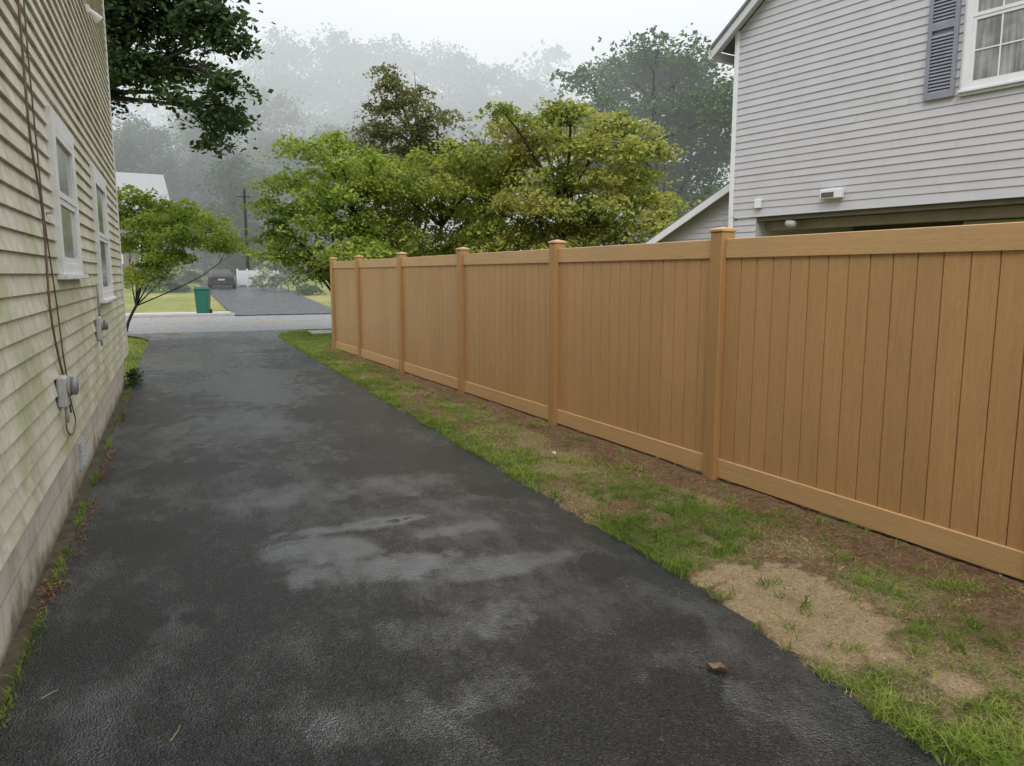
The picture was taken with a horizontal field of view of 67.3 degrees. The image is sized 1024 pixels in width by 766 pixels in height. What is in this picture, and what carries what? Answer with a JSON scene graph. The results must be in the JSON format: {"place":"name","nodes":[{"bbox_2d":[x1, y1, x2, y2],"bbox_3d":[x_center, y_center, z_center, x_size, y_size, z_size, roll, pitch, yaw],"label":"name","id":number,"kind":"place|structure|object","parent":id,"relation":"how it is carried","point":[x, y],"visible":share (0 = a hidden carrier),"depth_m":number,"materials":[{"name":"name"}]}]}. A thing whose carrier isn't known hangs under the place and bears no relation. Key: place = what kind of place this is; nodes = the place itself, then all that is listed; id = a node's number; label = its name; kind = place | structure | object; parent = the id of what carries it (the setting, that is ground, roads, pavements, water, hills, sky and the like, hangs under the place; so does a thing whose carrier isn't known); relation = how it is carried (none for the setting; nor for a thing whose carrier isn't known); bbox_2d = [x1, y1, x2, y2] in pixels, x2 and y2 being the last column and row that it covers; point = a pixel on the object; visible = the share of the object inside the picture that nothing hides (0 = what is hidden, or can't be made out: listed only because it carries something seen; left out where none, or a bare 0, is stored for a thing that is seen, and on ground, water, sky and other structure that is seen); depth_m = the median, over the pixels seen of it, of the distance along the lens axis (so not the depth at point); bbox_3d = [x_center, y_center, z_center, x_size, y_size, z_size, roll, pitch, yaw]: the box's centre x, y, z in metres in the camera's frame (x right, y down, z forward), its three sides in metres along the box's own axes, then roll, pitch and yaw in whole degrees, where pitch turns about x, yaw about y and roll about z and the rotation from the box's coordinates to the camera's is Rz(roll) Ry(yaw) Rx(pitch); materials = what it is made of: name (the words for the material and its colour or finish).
{"place":"outdoors","nodes":[
{"label":"outdoors","id":0,"kind":"place"},
{"bbox_2d":[0,383,128,723],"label":"soil strip","id":1,"kind":"object","parent":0,"point":[67,535],"visible":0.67,"depth_m":4.15,"materials":[{"name":"brown soil"}]},
{"bbox_2d":[0,334,148,729],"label":"grass","id":2,"kind":"structure","parent":0,"point":[94,478],"depth_m":4.17,"materials":[{"name":"green plant"}]},
{"bbox_2d":[126,311,229,314],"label":"sidewalk","id":3,"kind":"structure","parent":0,"point":[176,313],"depth_m":30.42,"materials":[{"name":"concrete"}]},
{"bbox_2d":[124,266,330,382],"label":"ground","id":4,"kind":"structure","parent":0,"point":[176,302],"depth_m":38.35,"materials":[{"name":"green plant"}]},
{"bbox_2d":[0,0,127,665],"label":"cream house","id":5,"kind":"structure","parent":4,"relation":"on","point":[46,458],"depth_m":4.75,"materials":[{"name":"beige plastic"}]},
{"bbox_2d":[17,0,75,435],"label":"service cable","id":6,"kind":"object","parent":5,"relation":"attached to","point":[39,187],"visible":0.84,"depth_m":4.35,"materials":[{"name":"rubber"}]},
{"bbox_2d":[42,105,88,279],"bbox_3d":[-3.140,-1.282,5.433,0.075,1.085,1.260,-3,9,-23],"label":"window","id":7,"kind":"structure","parent":5,"relation":"in","point":[60,145],"depth_m":5.29,"materials":[{"name":"white paint"}]},
{"bbox_2d":[56,375,78,422],"bbox_3d":[-2.691,0.099,4.670,0.109,0.290,0.130,-3,9,-23],"label":"electric meter","id":8,"kind":"object","parent":5,"relation":"attached to","point":[67,387],"visible":1,"depth_m":4.61,"materials":[{"name":"grey metal"}]},
{"bbox_2d":[85,4,102,22],"bbox_3d":[-4.341,-3.820,7.975,0.097,0.156,0.172,7,11,43],"label":"floodlight","id":9,"kind":"object","parent":5,"relation":"attached to","point":[96,17],"visible":1,"depth_m":7.95,"materials":[{"name":"white paint"}]},
{"bbox_2d":[95,283,108,345],"bbox_3d":[-3.764,-0.626,7.047,0.099,0.570,0.140,-3,9,-23],"label":"electric meter","id":10,"kind":"object","parent":5,"relation":"attached to","point":[100,324],"visible":1,"depth_m":7.00,"materials":[{"name":"grey metal"}]},
{"bbox_2d":[88,163,116,303],"bbox_3d":[-4.306,-1.534,8.107,0.075,1.335,1.510,-3,9,-23],"label":"window","id":11,"kind":"structure","parent":5,"relation":"in","point":[98,189],"depth_m":7.98,"materials":[{"name":"white paint"}]},
{"bbox_2d":[123,366,147,386],"bbox_3d":[-5.375,-0.013,10.926,0.373,0.411,0.924,-3,9,-23],"label":"corner weed","id":12,"kind":"object","parent":4,"relation":"on","point":[133,376],"visible":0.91,"depth_m":10.76,"materials":[{"name":"green plant"}]},
{"bbox_2d":[113,128,165,173],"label":"distant tree","id":13,"kind":"object","parent":4,"relation":"on","point":[125,152],"visible":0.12,"depth_m":55.55,"materials":[{"name":"green plant"}]},
{"bbox_2d":[116,172,169,284],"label":"house","id":14,"kind":"structure","parent":4,"relation":"on","point":[142,182],"depth_m":51.22,"materials":[{"name":"white wood"}]},
{"bbox_2d":[112,112,204,244],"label":"distant tree","id":15,"kind":"object","parent":4,"relation":"on","point":[167,168],"visible":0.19,"depth_m":59.02,"materials":[{"name":"green plant"}]},
{"bbox_2d":[142,272,179,292],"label":"shrub","id":16,"kind":"object","parent":4,"relation":"on","point":[162,282],"visible":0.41,"depth_m":43.41,"materials":[{"name":"green plant"}]},
{"bbox_2d":[161,280,194,292],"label":"shrub","id":17,"kind":"object","parent":4,"relation":"on","point":[174,285],"visible":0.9,"depth_m":43.50,"materials":[{"name":"green plant"}]},
{"bbox_2d":[126,313,234,317],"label":"kerb","id":18,"kind":"structure","parent":4,"relation":"on","point":[181,315],"depth_m":28.05,"materials":[{"name":"concrete"}]},
{"bbox_2d":[117,183,259,331],"bbox_3d":[-8.442,-2.933,19.196,4.379,3.964,3.642,0,8,-2],"label":"maple tree","id":19,"kind":"object","parent":4,"relation":"on","point":[162,216],"visible":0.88,"depth_m":18.77,"materials":[{"name":"green plant"}]},
{"bbox_2d":[104,0,274,159],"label":"shade tree","id":20,"kind":"object","parent":4,"relation":"on","point":[185,23],"visible":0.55,"depth_m":15.53,"materials":[{"name":"green plant"}]},
{"bbox_2d":[177,269,204,282],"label":"shrub","id":21,"kind":"object","parent":4,"relation":"on","point":[188,276],"visible":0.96,"depth_m":53.40,"materials":[{"name":"green plant"}]},
{"bbox_2d":[193,287,212,312],"bbox_3d":[-11.894,-3.142,29.600,0.554,1.112,0.687,-1,8,-8],"label":"wheelie bin","id":22,"kind":"object","parent":4,"relation":"on","point":[202,295],"visible":0.85,"depth_m":29.34,"materials":[{"name":"green plastic"}]},
{"bbox_2d":[156,97,255,275],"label":"distant tree","id":23,"kind":"object","parent":4,"relation":"on","point":[192,168],"visible":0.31,"depth_m":63.65,"materials":[{"name":"green plant"}]},
{"bbox_2d":[151,67,266,264],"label":"distant tree","id":24,"kind":"object","parent":4,"relation":"on","point":[173,130],"visible":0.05,"depth_m":77.85,"materials":[{"name":"green plant"}]},
{"bbox_2d":[186,148,287,282],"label":"distant tree","id":25,"kind":"object","parent":4,"relation":"on","point":[239,174],"visible":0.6,"depth_m":54.15,"materials":[{"name":"green plant"}]},
{"bbox_2d":[237,189,250,269],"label":"utility pole","id":26,"kind":"object","parent":4,"relation":"on","point":[244,196],"visible":0.62,"depth_m":51.93,"materials":[{"name":"brown wood"}]},
{"bbox_2d":[236,269,279,287],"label":"picket fence","id":27,"kind":"object","parent":4,"relation":"on","point":[246,273],"visible":0.42,"depth_m":49.56,"materials":[{"name":"white wood"}]},
{"bbox_2d":[247,260,280,289],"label":"shrub","id":28,"kind":"object","parent":4,"relation":"on","point":[261,279],"visible":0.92,"depth_m":46.84,"materials":[{"name":"green plant"}]},
{"bbox_2d":[217,79,318,250],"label":"distant tree","id":29,"kind":"object","parent":4,"relation":"on","point":[278,101],"visible":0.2,"depth_m":69.65,"materials":[{"name":"green plant"}]},
{"bbox_2d":[266,263,305,290],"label":"shrub","id":30,"kind":"object","parent":4,"relation":"on","point":[282,279],"visible":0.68,"depth_m":45.66,"materials":[{"name":"green plant"}]},
{"bbox_2d":[227,25,347,145],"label":"distant tree","id":31,"kind":"object","parent":4,"relation":"on","point":[292,56],"visible":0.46,"depth_m":83.58,"materials":[{"name":"green plant"}]},
{"bbox_2d":[244,123,367,274],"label":"distant tree","id":32,"kind":"object","parent":4,"relation":"on","point":[291,164],"visible":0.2,"depth_m":65.66,"materials":[{"name":"green plant"}]},
{"bbox_2d":[292,284,326,294],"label":"shrub","id":33,"kind":"object","parent":4,"relation":"on","point":[304,289],"visible":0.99,"depth_m":43.28,"materials":[{"name":"green plant"}]},
{"bbox_2d":[226,128,450,291],"bbox_3d":[-4.165,-3.432,18.471,5.365,5.150,4.880,-3,9,-23],"label":"maple tree","id":34,"kind":"object","parent":4,"relation":"on","point":[354,224],"visible":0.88,"depth_m":17.88,"materials":[{"name":"green plant"}]},
{"bbox_2d":[285,22,398,136],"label":"distant tree","id":35,"kind":"object","parent":4,"relation":"on","point":[334,73],"visible":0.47,"depth_m":86.07,"materials":[{"name":"green plant"}]},
{"bbox_2d":[318,115,414,259],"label":"distant tree","id":36,"kind":"object","parent":4,"relation":"on","point":[352,133],"visible":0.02,"depth_m":68.27,"materials":[{"name":"green plant"}]},
{"bbox_2d":[317,33,467,148],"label":"distant tree","id":37,"kind":"object","parent":4,"relation":"on","point":[399,57],"visible":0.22,"depth_m":87.33,"materials":[{"name":"green plant"}]},
{"bbox_2d":[111,39,731,270],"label":"wood","id":38,"kind":"object","parent":4,"relation":"on","point":[552,54],"depth_m":108.20,"materials":[{"name":"green plant"}]},
{"bbox_2d":[321,61,523,256],"bbox_3d":[-2.376,-5.115,21.949,5.576,7.498,4.830,5,9,31],"label":"bronze tree","id":39,"kind":"object","parent":4,"relation":"on","point":[418,129],"visible":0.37,"depth_m":21.43,"materials":[{"name":"green plant"}]},
{"bbox_2d":[336,136,531,258],"bbox_3d":[-1.647,-3.466,19.255,5.436,4.954,4.669,-3,9,-23],"label":"maple tree","id":40,"kind":"object","parent":4,"relation":"on","point":[464,209],"visible":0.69,"depth_m":18.46,"materials":[{"name":"green plant"}]},
{"bbox_2d":[369,193,544,252],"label":"white house","id":41,"kind":"structure","parent":4,"relation":"on","point":[431,221],"depth_m":45.45,"materials":[{"name":"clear wood"}]},
{"bbox_2d":[399,37,522,143],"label":"distant tree","id":42,"kind":"object","parent":4,"relation":"on","point":[457,69],"visible":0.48,"depth_m":88.33,"materials":[{"name":"green plant"}]},
{"bbox_2d":[447,63,556,169],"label":"distant tree","id":43,"kind":"object","parent":4,"relation":"on","point":[516,92],"visible":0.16,"depth_m":91.35,"materials":[{"name":"green plant"}]},
{"bbox_2d":[464,134,553,237],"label":"distant tree","id":44,"kind":"object","parent":4,"relation":"on","point":[504,151],"visible":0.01,"depth_m":60.56,"materials":[{"name":"green plant"}]},
{"bbox_2d":[506,78,589,221],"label":"distant tree","id":45,"kind":"object","parent":4,"relation":"on","point":[530,109],"visible":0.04,"depth_m":94.26,"materials":[{"name":"green plant"}]},
{"bbox_2d":[454,97,700,253],"bbox_3d":[1.478,-3.682,18.305,6.044,5.653,5.207,1,8,10],"label":"maple tree","id":46,"kind":"object","parent":4,"relation":"on","point":[626,179],"visible":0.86,"depth_m":17.63,"materials":[{"name":"green plant"}]},
{"bbox_2d":[524,23,733,240],"bbox_3d":[6.836,-10.423,38.711,14.436,13.334,12.299,-3,9,-23],"label":"broadleaf tree","id":47,"kind":"object","parent":4,"relation":"on","point":[692,119],"visible":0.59,"depth_m":37.39,"materials":[{"name":"green plant"}]},
{"bbox_2d":[329,222,1023,580],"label":"privacy fence","id":48,"kind":"object","parent":4,"relation":"on","point":[872,379],"visible":0.98,"depth_m":5.28,"materials":[{"name":"brown wood"}]},
{"bbox_2d":[643,0,1023,243],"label":"grey house","id":49,"kind":"structure","parent":4,"relation":"on","point":[856,115],"depth_m":10.57,"materials":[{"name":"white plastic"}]},
{"bbox_2d":[957,0,1023,93],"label":"window","id":50,"kind":"structure","parent":49,"relation":"in","point":[994,34],"depth_m":9.16,"materials":[{"name":"white paint"}]},
{"bbox_2d":[126,314,331,333],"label":"street","id":51,"kind":"structure","parent":0,"point":[207,324],"depth_m":24.45,"materials":[{"name":"grey asphalt"}]},
{"bbox_2d":[130,319,326,323],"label":"line","id":52,"kind":"object","parent":51,"relation":"on","point":[233,321],"visible":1,"depth_m":25.40,"materials":[{"name":"white paint"}]},
{"bbox_2d":[199,283,330,314],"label":"opposite driveway","id":53,"kind":"structure","parent":0,"point":[246,300],"depth_m":37.61,"materials":[{"name":"grey asphalt"}]},
{"bbox_2d":[207,269,235,288],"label":"parked car","id":54,"kind":"object","parent":53,"relation":"on","point":[221,277],"visible":0.95,"depth_m":46.64,"materials":[{"name":"paint"}]},
{"bbox_2d":[308,330,330,333],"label":"sidewalk","id":55,"kind":"structure","parent":0,"point":[319,332],"depth_m":20.51,"materials":[{"name":"concrete"}]},
{"bbox_2d":[108,0,745,244],"label":"sky","id":56,"kind":"structure","parent":0,"point":[501,30],"materials":[{"name":"white"}]},
{"bbox_2d":[0,329,950,765],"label":"driveway","id":57,"kind":"structure","parent":0,"point":[254,529],"depth_m":3.46,"materials":[{"name":"black asphalt"}]},
{"bbox_2d":[707,662,729,671],"bbox_3d":[0.820,1.122,3.027,0.104,0.031,0.042,2,8,16],"label":"dry leaf","id":58,"kind":"object","parent":57,"relation":"on","point":[719,666],"visible":1,"depth_m":3.04,"materials":[{"name":"brown plant"}]},
{"bbox_2d":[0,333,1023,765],"bbox_3d":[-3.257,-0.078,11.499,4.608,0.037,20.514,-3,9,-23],"label":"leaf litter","id":59,"kind":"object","parent":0,"point":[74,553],"visible":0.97,"depth_m":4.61,"materials":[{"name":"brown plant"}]},
{"bbox_2d":[277,329,1023,765],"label":"verge","id":60,"kind":"structure","parent":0,"point":[799,571],"depth_m":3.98,"materials":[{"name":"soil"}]}
]}

